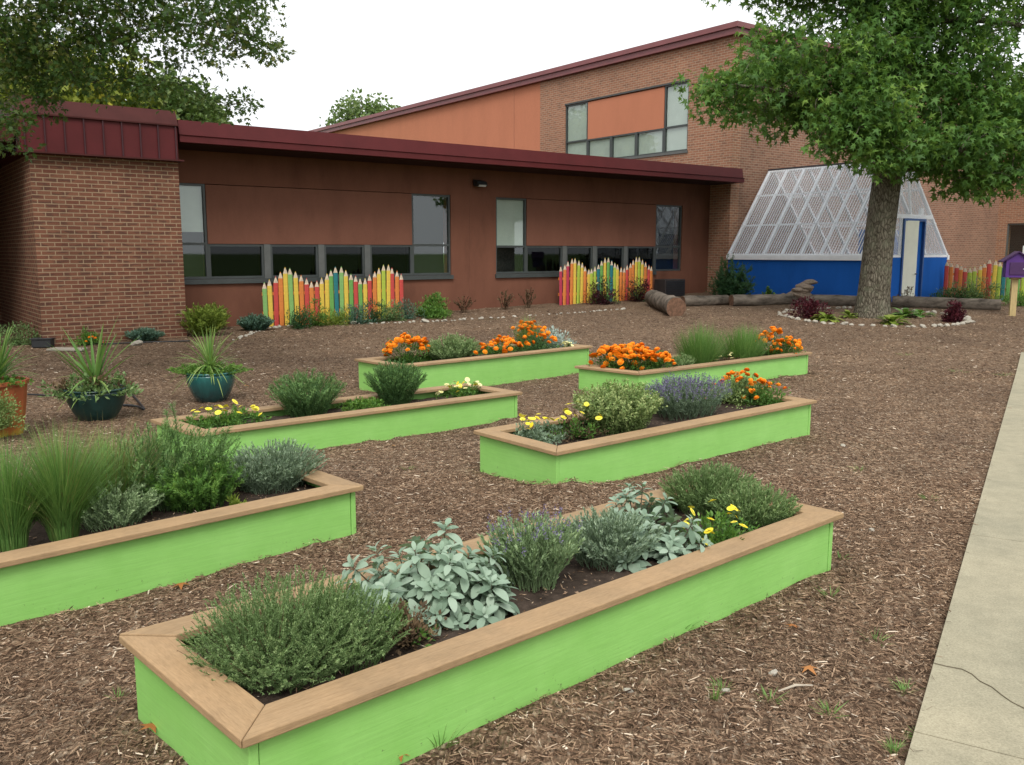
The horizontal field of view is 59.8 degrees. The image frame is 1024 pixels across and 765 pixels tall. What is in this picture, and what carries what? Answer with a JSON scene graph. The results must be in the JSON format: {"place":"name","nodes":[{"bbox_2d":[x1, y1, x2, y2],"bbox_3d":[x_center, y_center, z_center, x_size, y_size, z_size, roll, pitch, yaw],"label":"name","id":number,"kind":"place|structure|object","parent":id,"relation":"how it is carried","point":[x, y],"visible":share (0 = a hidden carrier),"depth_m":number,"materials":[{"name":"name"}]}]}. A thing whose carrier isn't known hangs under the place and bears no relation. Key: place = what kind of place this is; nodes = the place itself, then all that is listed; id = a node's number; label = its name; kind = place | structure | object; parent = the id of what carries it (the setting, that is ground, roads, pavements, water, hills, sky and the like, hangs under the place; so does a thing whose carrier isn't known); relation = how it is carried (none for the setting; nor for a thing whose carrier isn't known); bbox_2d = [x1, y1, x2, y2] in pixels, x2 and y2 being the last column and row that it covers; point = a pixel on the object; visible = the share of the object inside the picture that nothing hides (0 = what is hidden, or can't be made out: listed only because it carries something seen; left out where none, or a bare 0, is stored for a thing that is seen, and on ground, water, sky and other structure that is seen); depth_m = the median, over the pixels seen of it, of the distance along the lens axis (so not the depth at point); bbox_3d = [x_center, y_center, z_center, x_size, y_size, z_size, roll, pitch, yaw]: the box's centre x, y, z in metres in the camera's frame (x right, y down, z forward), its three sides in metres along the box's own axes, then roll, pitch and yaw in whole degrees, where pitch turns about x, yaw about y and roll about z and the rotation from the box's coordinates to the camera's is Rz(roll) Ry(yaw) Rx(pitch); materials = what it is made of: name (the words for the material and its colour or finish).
{"place":"outdoors","nodes":[
{"label":"outdoors","id":0,"kind":"place"},
{"bbox_2d":[0,431,72,551],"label":"ornamental grass","id":1,"kind":"object","parent":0,"point":[15,523],"depth_m":4.15,"materials":[{"name":"plant"}]},
{"bbox_2d":[0,414,131,541],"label":"ornamental grass","id":2,"kind":"object","parent":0,"point":[60,512],"depth_m":4.28,"materials":[{"name":"plant"}]},
{"bbox_2d":[332,396,389,410],"bbox_3d":[-1.356,0.198,8.038,0.467,0.174,0.452,-7,11,-39],"label":"parsley","id":3,"kind":"object","parent":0,"point":[361,403],"visible":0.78,"depth_m":8.01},
{"bbox_2d":[0,278,1023,764],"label":"mulch ground","id":4,"kind":"structure","parent":0,"point":[622,320],"depth_m":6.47,"materials":[{"name":"brown wood"}]},
{"bbox_2d":[0,376,29,437],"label":"plant pot","id":5,"kind":"object","parent":4,"relation":"on","point":[18,391],"visible":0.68,"depth_m":7.73,"materials":[{"name":"ceramic"}]},
{"bbox_2d":[0,384,30,430],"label":"trailing herb","id":6,"kind":"object","parent":5,"relation":"in","point":[4,421],"visible":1,"depth_m":7.54,"materials":[{"name":"green plant"}]},
{"bbox_2d":[0,327,38,379],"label":"spike plant","id":7,"kind":"object","parent":5,"relation":"in","point":[4,368],"visible":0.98,"depth_m":7.79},
{"bbox_2d":[0,321,70,346],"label":"shrub","id":8,"kind":"object","parent":4,"relation":"on","point":[18,339],"visible":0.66,"depth_m":14.57,"materials":[{"name":"green plant"}]},
{"bbox_2d":[63,383,125,421],"bbox_3d":[-4.021,0.202,8.616,0.567,0.310,0.567,0,8,0],"label":"plant pot","id":9,"kind":"object","parent":4,"relation":"on","point":[109,408],"visible":0.67,"depth_m":8.43,"materials":[{"name":"green ceramic"}]},
{"bbox_2d":[36,368,143,403],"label":"trailing herb","id":10,"kind":"object","parent":9,"relation":"in","point":[89,387],"visible":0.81,"depth_m":8.48,"materials":[{"name":"green plant"}]},
{"bbox_2d":[46,315,144,410],"bbox_3d":[-3.988,-0.171,8.533,0.871,0.949,0.826,-4,9,-25],"label":"spike plant","id":11,"kind":"object","parent":9,"relation":"in","point":[95,370],"visible":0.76,"depth_m":8.50,"materials":[{"name":"plant"}]},
{"bbox_2d":[124,327,166,341],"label":"shrub","id":12,"kind":"object","parent":4,"relation":"on","point":[145,334],"visible":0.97,"depth_m":14.99,"materials":[{"name":"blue plant"}]},
{"bbox_2d":[0,0,297,162],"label":"oak tree","id":13,"kind":"object","parent":4,"relation":"on","point":[33,29],"visible":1,"depth_m":8.68,"materials":[{"name":"green plant"}]},
{"bbox_2d":[0,465,363,625],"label":"raised bed","id":14,"kind":"object","parent":4,"relation":"on","point":[41,574],"visible":0.6,"depth_m":4.36,"materials":[{"name":"wood"}]},
{"bbox_2d":[34,410,174,518],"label":"ornamental grass","id":15,"kind":"object","parent":14,"relation":"on","point":[123,475],"depth_m":4.67,"materials":[{"name":"plant"}]},
{"bbox_2d":[77,477,164,531],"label":"lavender","id":16,"kind":"object","parent":14,"relation":"on","point":[127,513],"visible":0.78,"depth_m":4.52,"materials":[{"name":"green plant"}]},
{"bbox_2d":[91,415,244,512],"bbox_3d":[-1.883,0.429,4.921,0.832,0.498,0.663,-8,11,-43],"label":"feathery herb","id":17,"kind":"object","parent":14,"relation":"on","point":[184,453],"visible":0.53,"depth_m":4.82,"materials":[{"name":"green plant"}]},
{"bbox_2d":[143,402,248,512],"bbox_3d":[-1.721,0.385,4.841,0.601,0.609,0.499,-8,11,-43],"label":"feathery herb","id":18,"kind":"object","parent":14,"relation":"on","point":[215,483],"visible":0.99,"depth_m":4.78,"materials":[{"name":"green plant"}]},
{"bbox_2d":[216,437,328,494],"bbox_3d":[-1.426,0.477,5.277,0.689,0.300,0.625,-8,11,-43],"label":"lavender","id":19,"kind":"object","parent":14,"relation":"on","point":[286,463],"visible":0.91,"depth_m":5.18,"materials":[{"name":"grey plant"}]},
{"bbox_2d":[175,302,228,335],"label":"shrub","id":20,"kind":"object","parent":4,"relation":"on","point":[199,319],"visible":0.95,"depth_m":15.63,"materials":[{"name":"green plant"}]},
{"bbox_2d":[186,368,235,402],"bbox_3d":[-3.266,0.039,9.662,0.536,0.330,0.536,0,8,0],"label":"plant pot","id":21,"kind":"object","parent":4,"relation":"on","point":[203,388],"visible":0.67,"depth_m":9.48,"materials":[{"name":"teal ceramic"}]},
{"bbox_2d":[166,361,252,375],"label":"trailing herb","id":22,"kind":"object","parent":21,"relation":"in","point":[207,370],"visible":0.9,"depth_m":9.52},
{"bbox_2d":[169,325,250,394],"bbox_3d":[-3.271,-0.234,9.599,0.927,0.857,0.954,0,8,0],"label":"spike plant","id":23,"kind":"object","parent":21,"relation":"in","point":[207,354],"visible":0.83,"depth_m":9.57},
{"bbox_2d":[236,313,274,330],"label":"shrub","id":24,"kind":"object","parent":4,"relation":"on","point":[262,322],"visible":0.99,"depth_m":16.46,"materials":[{"name":"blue plant"}]},
{"bbox_2d":[261,264,403,325],"bbox_3d":[-3.560,-1.772,18.053,3.120,1.225,0.062,-6,10,-37],"label":"pencil fence","id":25,"kind":"object","parent":4,"relation":"on","point":[287,300],"visible":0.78,"depth_m":17.93,"materials":[{"name":"multicoloured wood"}]},
{"bbox_2d":[150,383,522,464],"bbox_3d":[-1.409,0.385,7.913,3.236,0.390,0.827,-7,11,-39],"label":"raised bed","id":26,"kind":"object","parent":4,"relation":"on","point":[424,410],"visible":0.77,"depth_m":7.67,"materials":[{"name":"wood"}]},
{"bbox_2d":[179,399,271,428],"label":"yellow flower","id":27,"kind":"object","parent":26,"relation":"on","point":[231,419],"visible":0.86,"depth_m":7.29,"materials":[{"name":"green plant"}]},
{"bbox_2d":[264,368,346,417],"bbox_3d":[-1.773,0.082,7.771,0.748,0.422,0.663,-7,11,-39],"label":"rosemary","id":28,"kind":"object","parent":26,"relation":"on","point":[313,398],"visible":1,"depth_m":7.66,"materials":[{"name":"green plant"}]},
{"bbox_2d":[363,357,426,405],"bbox_3d":[-1.089,-0.011,8.329,0.607,0.445,0.610,-7,11,-39],"label":"rosemary","id":29,"kind":"object","parent":26,"relation":"on","point":[395,384],"visible":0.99,"depth_m":8.25,"materials":[{"name":"green plant"}]},
{"bbox_2d":[435,377,483,398],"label":"yellow flower","id":30,"kind":"object","parent":26,"relation":"on","point":[460,392],"visible":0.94,"depth_m":8.73,"materials":[{"name":"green plant"}]},
{"bbox_2d":[354,343,592,391],"bbox_3d":[-0.387,-0.150,11.262,3.170,0.481,0.920,-8,11,-42],"label":"raised bed","id":31,"kind":"object","parent":4,"relation":"on","point":[497,369],"visible":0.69,"depth_m":10.91,"materials":[{"name":"wood"}]},
{"bbox_2d":[382,331,435,363],"bbox_3d":[-1.247,-0.410,10.691,0.650,0.427,0.646,-8,11,-42],"label":"marigold","id":32,"kind":"object","parent":31,"relation":"on","point":[405,338],"visible":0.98,"depth_m":10.65,"materials":[{"name":"orange plant"}]},
{"bbox_2d":[422,332,482,359],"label":"green herb","id":33,"kind":"object","parent":31,"relation":"on","point":[458,348],"visible":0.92,"depth_m":11.04,"materials":[{"name":"green plant"}]},
{"bbox_2d":[473,335,527,354],"bbox_3d":[-0.150,-0.442,11.269,0.776,0.329,0.480,-8,11,-42],"label":"marigold","id":34,"kind":"object","parent":31,"relation":"on","point":[508,340],"visible":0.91,"depth_m":11.18,"materials":[{"name":"orange plant"}]},
{"bbox_2d":[519,328,567,350],"bbox_3d":[0.363,-0.550,11.810,0.731,0.380,0.554,-8,11,-42],"label":"marigold","id":35,"kind":"object","parent":31,"relation":"on","point":[538,336],"visible":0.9,"depth_m":11.77,"materials":[{"name":"orange plant"}]},
{"bbox_2d":[119,484,843,764],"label":"raised bed","id":36,"kind":"object","parent":4,"relation":"on","point":[577,624],"visible":0.47,"depth_m":3.06,"materials":[{"name":"wood"}]},
{"bbox_2d":[174,563,393,694],"bbox_3d":[-0.750,0.788,2.974,0.706,0.350,0.702,-7,11,-41],"label":"thyme","id":37,"kind":"object","parent":36,"relation":"on","point":[245,659],"visible":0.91,"depth_m":2.87,"materials":[{"name":"green plant"}]},
{"bbox_2d":[263,577,413,676],"bbox_3d":[-0.591,0.815,3.042,0.533,0.279,0.512,-7,11,-41],"label":"thyme","id":38,"kind":"object","parent":36,"relation":"on","point":[381,652],"visible":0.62,"depth_m":2.99,"materials":[{"name":"green plant"}]},
{"bbox_2d":[365,597,446,655],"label":"withered plant","id":39,"kind":"object","parent":36,"relation":"on","point":[413,638],"visible":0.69,"depth_m":3.15,"materials":[{"name":"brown plant"}]},
{"bbox_2d":[318,518,520,635],"bbox_3d":[-0.337,0.744,3.533,0.913,0.430,0.675,-7,11,-41],"label":"sage","id":40,"kind":"object","parent":36,"relation":"on","point":[453,569],"visible":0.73,"depth_m":3.35,"materials":[{"name":"green plant"}]},
{"bbox_2d":[449,569,519,628],"bbox_3d":[-0.103,0.850,3.453,0.342,0.242,0.338,-7,11,-41],"label":"sage","id":41,"kind":"object","parent":36,"relation":"on","point":[485,611],"visible":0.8,"depth_m":3.37,"materials":[{"name":"green plant"}]},
{"bbox_2d":[477,504,584,592],"bbox_3d":[0.091,0.686,3.742,0.494,0.331,0.430,-7,11,-41],"label":"lavender","id":42,"kind":"object","parent":36,"relation":"on","point":[538,546],"visible":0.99,"depth_m":3.67,"materials":[{"name":"green plant"}]},
{"bbox_2d":[554,504,666,571],"bbox_3d":[0.437,0.682,4.023,0.555,0.257,0.511,-7,11,-41],"label":"lavender","id":43,"kind":"object","parent":36,"relation":"on","point":[598,534],"visible":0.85,"depth_m":3.93,"materials":[{"name":"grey plant"}]},
{"bbox_2d":[599,481,680,538],"bbox_3d":[0.636,0.661,4.457,0.672,0.324,0.308,-7,11,-41],"label":"sage","id":44,"kind":"object","parent":36,"relation":"on","point":[657,505],"visible":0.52,"depth_m":4.46,"materials":[{"name":"green plant"}]},
{"bbox_2d":[606,511,713,572],"bbox_3d":[0.641,0.726,4.063,0.504,0.291,0.469,-4,9,-27],"label":"sage","id":45,"kind":"object","parent":36,"relation":"on","point":[669,546],"visible":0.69,"depth_m":3.96,"materials":[{"name":"green plant"}]},
{"bbox_2d":[658,460,762,517],"bbox_3d":[1.077,0.555,4.848,0.636,0.271,0.527,-7,11,-41],"label":"shrub","id":46,"kind":"object","parent":36,"relation":"on","point":[710,480],"visible":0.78,"depth_m":4.76,"materials":[{"name":"green plant"}]},
{"bbox_2d":[680,499,759,547],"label":"yellow flower","id":47,"kind":"object","parent":36,"relation":"on","point":[730,532],"visible":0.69,"depth_m":4.22,"materials":[{"name":"green plant"}]},
{"bbox_2d":[704,480,802,529],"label":"shrub","id":48,"kind":"object","parent":36,"relation":"on","point":[762,512],"visible":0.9,"depth_m":4.51,"materials":[{"name":"green plant"}]},
{"bbox_2d":[580,275,624,304],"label":"shrub","id":49,"kind":"object","parent":4,"relation":"on","point":[600,299],"visible":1,"depth_m":21.74,"materials":[{"name":"green plant"}]},
{"bbox_2d":[558,257,652,304],"bbox_3d":[2.417,-2.571,22.487,3.213,1.208,0.064,-6,10,-37],"label":"pencil fence","id":50,"kind":"object","parent":4,"relation":"on","point":[612,272],"visible":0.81,"depth_m":22.23,"materials":[{"name":"multicoloured wood"}]},
{"bbox_2d":[474,391,816,484],"bbox_3d":[1.207,0.465,7.230,3.215,0.430,0.919,-7,11,-40],"label":"raised bed","id":51,"kind":"object","parent":4,"relation":"on","point":[658,443],"visible":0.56,"depth_m":6.55,"materials":[{"name":"wood"}]},
{"bbox_2d":[500,413,571,444],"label":"yellow flower","id":52,"kind":"object","parent":51,"relation":"on","point":[533,434],"visible":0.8,"depth_m":6.55,"materials":[{"name":"grey plant"}]},
{"bbox_2d":[544,402,612,443],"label":"yellow flower","id":53,"kind":"object","parent":51,"relation":"on","point":[578,431],"visible":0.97,"depth_m":6.61,"materials":[{"name":"green plant"}]},
{"bbox_2d":[571,378,667,435],"bbox_3d":[0.822,0.177,6.857,0.821,0.418,0.674,-7,11,-40],"label":"oregano","id":54,"kind":"object","parent":51,"relation":"on","point":[618,407],"visible":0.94,"depth_m":6.72,"materials":[{"name":"green plant"}]},
{"bbox_2d":[642,371,733,420],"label":"lavender","id":55,"kind":"object","parent":51,"relation":"on","point":[678,395],"visible":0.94,"depth_m":7.43,"materials":[{"name":"purple plant"}]},
{"bbox_2d":[712,368,770,408],"bbox_3d":[2.056,0.037,8.181,0.638,0.364,0.650,-7,11,-40],"label":"marigold","id":56,"kind":"object","parent":51,"relation":"on","point":[736,380],"visible":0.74,"depth_m":8.10,"materials":[{"name":"orange plant"}]},
{"bbox_2d":[737,379,790,406],"bbox_3d":[2.293,0.103,8.047,0.515,0.272,0.459,-1,8,-9],"label":"marigold","id":57,"kind":"object","parent":51,"relation":"on","point":[767,398],"visible":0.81,"depth_m":8.01,"materials":[{"name":"orange plant"}]},
{"bbox_2d":[645,290,685,315],"bbox_3d":[3.455,-1.816,20.322,0.428,0.508,2.509,0,8,-3],"label":"log","id":58,"kind":"object","parent":4,"relation":"on","point":[671,305],"visible":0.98,"depth_m":19.34,"materials":[{"name":"brown wood"}]},
{"bbox_2d":[654,279,684,295],"bbox_3d":[4.270,-2.543,24.065,0.781,0.500,0.414,-6,10,-37],"label":"ventilation unit","id":59,"kind":"object","parent":4,"relation":"on","point":[675,287],"visible":0.74,"depth_m":23.87,"materials":[{"name":"brown metal"}]},
{"bbox_2d":[574,348,811,396],"bbox_3d":[2.361,-0.097,11.142,3.453,0.411,0.910,-7,11,-38],"label":"raised bed","id":60,"kind":"object","parent":4,"relation":"on","point":[775,366],"visible":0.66,"depth_m":10.61,"materials":[{"name":"wood"}]},
{"bbox_2d":[586,344,638,370],"bbox_3d":[1.200,-0.277,10.487,0.632,0.360,0.735,3,9,22],"label":"marigold","id":61,"kind":"object","parent":60,"relation":"on","point":[605,349],"visible":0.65,"depth_m":10.38,"materials":[{"name":"orange plant"}]},
{"bbox_2d":[603,342,658,370],"bbox_3d":[1.384,-0.276,10.352,0.631,0.397,0.690,6,10,36],"label":"marigold","id":62,"kind":"object","parent":60,"relation":"on","point":[632,349],"visible":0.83,"depth_m":10.27,"materials":[{"name":"orange plant"}]},
{"bbox_2d":[634,347,676,370],"bbox_3d":[1.677,-0.248,10.378,0.490,0.346,0.586,3,9,22],"label":"marigold","id":63,"kind":"object","parent":60,"relation":"on","point":[665,357],"visible":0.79,"depth_m":10.29,"materials":[{"name":"orange plant"}]},
{"bbox_2d":[680,295,728,305],"bbox_3d":[4.658,-1.972,21.471,1.255,0.280,0.269,-3,9,-19],"label":"log","id":64,"kind":"object","parent":4,"relation":"on","point":[694,300],"visible":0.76,"depth_m":21.36,"materials":[{"name":"brown wood"}]},
{"bbox_2d":[706,254,755,295],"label":"conifer shrub","id":65,"kind":"object","parent":4,"relation":"on","point":[731,283],"visible":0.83,"depth_m":21.80,"materials":[{"name":"green plant"}]},
{"bbox_2d":[729,294,802,305],"bbox_3d":[6.169,-2.003,21.616,1.838,0.302,0.293,-2,8,-12],"label":"log","id":66,"kind":"object","parent":4,"relation":"on","point":[753,300],"visible":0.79,"depth_m":21.48,"materials":[{"name":"brown wood"}]},
{"bbox_2d":[784,295,833,318],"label":"coral bells","id":67,"kind":"object","parent":4,"relation":"on","point":[809,308],"visible":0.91,"depth_m":18.62,"materials":[{"name":"red plant"}]},
{"bbox_2d":[726,162,949,298],"bbox_3d":[8.820,-3.775,24.011,4.100,4.130,4.252,-6,10,-37],"label":"greenhouse","id":68,"kind":"object","parent":4,"relation":"on","point":[917,267],"visible":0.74,"depth_m":23.14,"materials":[{"name":"blue paint"}]},
{"bbox_2d":[901,221,918,295],"bbox_3d":[10.059,-2.921,22.487,0.530,2.300,0.102,-5,10,-30],"label":"door","id":69,"kind":"structure","parent":68,"relation":"in","point":[912,227],"depth_m":22.46,"materials":[{"name":"beige paint"}]},
{"bbox_2d":[671,0,1023,318],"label":"maple tree","id":70,"kind":"object","parent":4,"relation":"on","point":[890,70],"visible":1,"depth_m":17.27,"materials":[{"name":"green plant"}]},
{"bbox_2d":[803,294,891,305],"bbox_3d":[8.075,-1.978,21.493,2.015,0.285,0.285,2,8,11],"label":"log","id":71,"kind":"object","parent":4,"relation":"on","point":[840,300],"visible":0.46,"depth_m":21.44,"materials":[{"name":"brown wood"}]},
{"bbox_2d":[892,296,1000,309],"bbox_3d":[10.114,-1.849,20.774,2.298,0.313,0.315,3,9,21],"label":"log","id":72,"kind":"object","parent":4,"relation":"on","point":[940,302],"visible":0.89,"depth_m":20.70,"materials":[{"name":"brown wood"}]},
{"bbox_2d":[938,299,968,322],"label":"coral bells","id":73,"kind":"object","parent":4,"relation":"on","point":[955,315],"visible":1,"depth_m":17.90,"materials":[{"name":"red plant"}]},
{"bbox_2d":[936,276,1008,300],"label":"wild shrub","id":74,"kind":"object","parent":4,"relation":"on","point":[973,293],"visible":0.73,"depth_m":22.73,"materials":[{"name":"green plant"}]},
{"bbox_2d":[943,259,1023,299],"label":"pencil fence","id":75,"kind":"object","parent":4,"relation":"on","point":[959,273],"visible":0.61,"depth_m":23.03,"materials":[{"name":"multicoloured wood"}]},
{"bbox_2d":[1,0,1023,243],"label":"sky","id":76,"kind":"structure","parent":0,"point":[409,52],"materials":[{"name":"white"}]},
{"bbox_2d":[672,320,730,363],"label":"ornamental grass","id":77,"kind":"object","parent":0,"point":[701,350],"depth_m":10.96,"materials":[{"name":"plant"}]},
{"bbox_2d":[713,324,769,359],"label":"ornamental grass","id":78,"kind":"object","parent":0,"point":[742,347],"depth_m":11.36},
{"bbox_2d":[905,352,1023,764],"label":"path","id":79,"kind":"structure","parent":0,"point":[982,636],"depth_m":3.66,"materials":[{"name":"concrete"}]},
{"bbox_3d":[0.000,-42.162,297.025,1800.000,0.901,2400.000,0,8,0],"label":"ground","id":80,"kind":"structure","parent":0,"visible":0},
{"bbox_2d":[0,25,178,119],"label":"distant tree","id":81,"kind":"object","parent":80,"relation":"on","point":[80,97],"visible":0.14,"depth_m":30.01,"materials":[{"name":"green plant"}]},
{"bbox_2d":[130,61,232,123],"bbox_3d":[-13.622,-8.332,35.356,5.638,8.159,4.767,0,8,0],"label":"distant tree","id":82,"kind":"object","parent":80,"relation":"on","point":[185,113],"visible":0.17,"depth_m":34.07,"materials":[{"name":"green plant"}]},
{"bbox_2d":[319,88,381,126],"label":"distant tree","id":83,"kind":"object","parent":80,"relation":"on","point":[349,109],"visible":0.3,"depth_m":59.29,"materials":[{"name":"green plant"}]},
{"bbox_2d":[0,94,744,346],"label":"school wing","id":84,"kind":"structure","parent":80,"relation":"on","point":[134,217],"depth_m":17.51,"materials":[{"name":"brick"}]},
{"bbox_2d":[179,183,208,278],"bbox_3d":[-6.269,-2.809,16.556,1.089,1.766,0.300,-6,10,-37],"label":"window","id":85,"kind":"structure","parent":84,"relation":"in","point":[192,206],"depth_m":16.72,"materials":[{"name":"glass"}]},
{"bbox_2d":[203,244,264,278],"bbox_3d":[-5.397,-2.355,17.286,1.089,0.656,0.300,-6,10,-37],"label":"window","id":86,"kind":"structure","parent":84,"relation":"in","point":[226,261],"depth_m":17.37,"materials":[{"name":"glass"}]},
{"bbox_2d":[270,244,318,277],"bbox_3d":[-4.451,-2.458,17.991,1.013,0.656,0.300,-6,10,-37],"label":"window","id":87,"kind":"structure","parent":84,"relation":"in","point":[296,257],"depth_m":18.10,"materials":[{"name":"glass"}]},
{"bbox_2d":[324,245,364,276],"bbox_3d":[-3.574,-2.553,18.644,0.916,0.656,0.300,-6,10,-37],"label":"window","id":88,"kind":"structure","parent":84,"relation":"in","point":[338,256],"depth_m":18.76,"materials":[{"name":"glass"}]},
{"bbox_2d":[370,245,411,275],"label":"window","id":89,"kind":"structure","parent":84,"relation":"in","point":[393,255],"depth_m":19.43,"materials":[{"name":"glass"}]},
{"bbox_2d":[405,193,450,274],"bbox_3d":[-1.877,-3.287,19.829,0.998,1.766,0.300,-6,10,-37],"label":"window","id":90,"kind":"structure","parent":84,"relation":"in","point":[427,209],"depth_m":19.95,"materials":[{"name":"glass"}]},
{"bbox_2d":[496,197,525,273],"bbox_3d":[-0.116,-3.479,21.143,0.916,1.766,0.300,-6,10,-37],"label":"window","id":91,"kind":"structure","parent":84,"relation":"in","point":[510,212],"depth_m":21.15,"materials":[{"name":"glass"}]},
{"bbox_2d":[519,246,561,272],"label":"window","id":92,"kind":"structure","parent":84,"relation":"in","point":[539,259],"depth_m":21.93,"materials":[{"name":"glass"}]},
{"bbox_2d":[567,246,591,272],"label":"window","id":93,"kind":"structure","parent":84,"relation":"in","point":[573,252],"depth_m":22.64,"materials":[{"name":"glass"}]},
{"bbox_2d":[588,246,623,271],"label":"window","id":94,"kind":"structure","parent":84,"relation":"in","point":[603,252],"depth_m":23.26,"materials":[{"name":"glass"}]},
{"bbox_2d":[619,246,654,271],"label":"window","id":95,"kind":"structure","parent":84,"relation":"in","point":[633,251],"depth_m":23.93,"materials":[{"name":"glass"}]},
{"bbox_2d":[647,205,681,270],"bbox_3d":[4.163,-3.945,24.332,1.019,1.766,0.300,-6,10,-37],"label":"window","id":96,"kind":"structure","parent":84,"relation":"in","point":[664,241],"depth_m":24.48,"materials":[{"name":"glass"}]},
{"bbox_2d":[309,20,1023,292],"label":"school building","id":97,"kind":"structure","parent":80,"relation":"on","point":[624,103],"depth_m":27.75,"materials":[{"name":"orange brick"}]},
{"bbox_2d":[565,101,588,154],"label":"window","id":98,"kind":"structure","parent":97,"relation":"in","point":[576,114],"depth_m":29.26,"materials":[{"name":"glass"}]},
{"bbox_2d":[587,136,609,156],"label":"window","id":99,"kind":"structure","parent":97,"relation":"in","point":[596,146],"depth_m":28.50,"materials":[{"name":"glass"}]},
{"bbox_2d":[612,132,634,157],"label":"window","id":100,"kind":"structure","parent":97,"relation":"in","point":[624,144],"depth_m":27.60,"materials":[{"name":"glass"}]},
{"bbox_2d":[637,128,662,155],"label":"window","id":101,"kind":"structure","parent":97,"relation":"in","point":[650,141],"depth_m":26.72,"materials":[{"name":"grey glass"}]},
{"bbox_2d":[664,81,688,152],"bbox_3d":[4.786,-7.665,25.772,0.070,1.920,0.944,-6,10,-37],"label":"window","id":102,"kind":"structure","parent":97,"relation":"in","point":[676,118],"depth_m":25.85,"materials":[{"name":"glass"}]},
{"bbox_2d":[1005,223,1023,256],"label":"window","id":103,"kind":"structure","parent":97,"relation":"in","point":[1017,230],"depth_m":33.50,"materials":[{"name":"brown metal"}]},
{"bbox_2d":[998,251,1023,315],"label":"little library","id":104,"kind":"structure","parent":80,"relation":"on","point":[1013,267],"depth_m":18.98,"materials":[{"name":"purple wood"}]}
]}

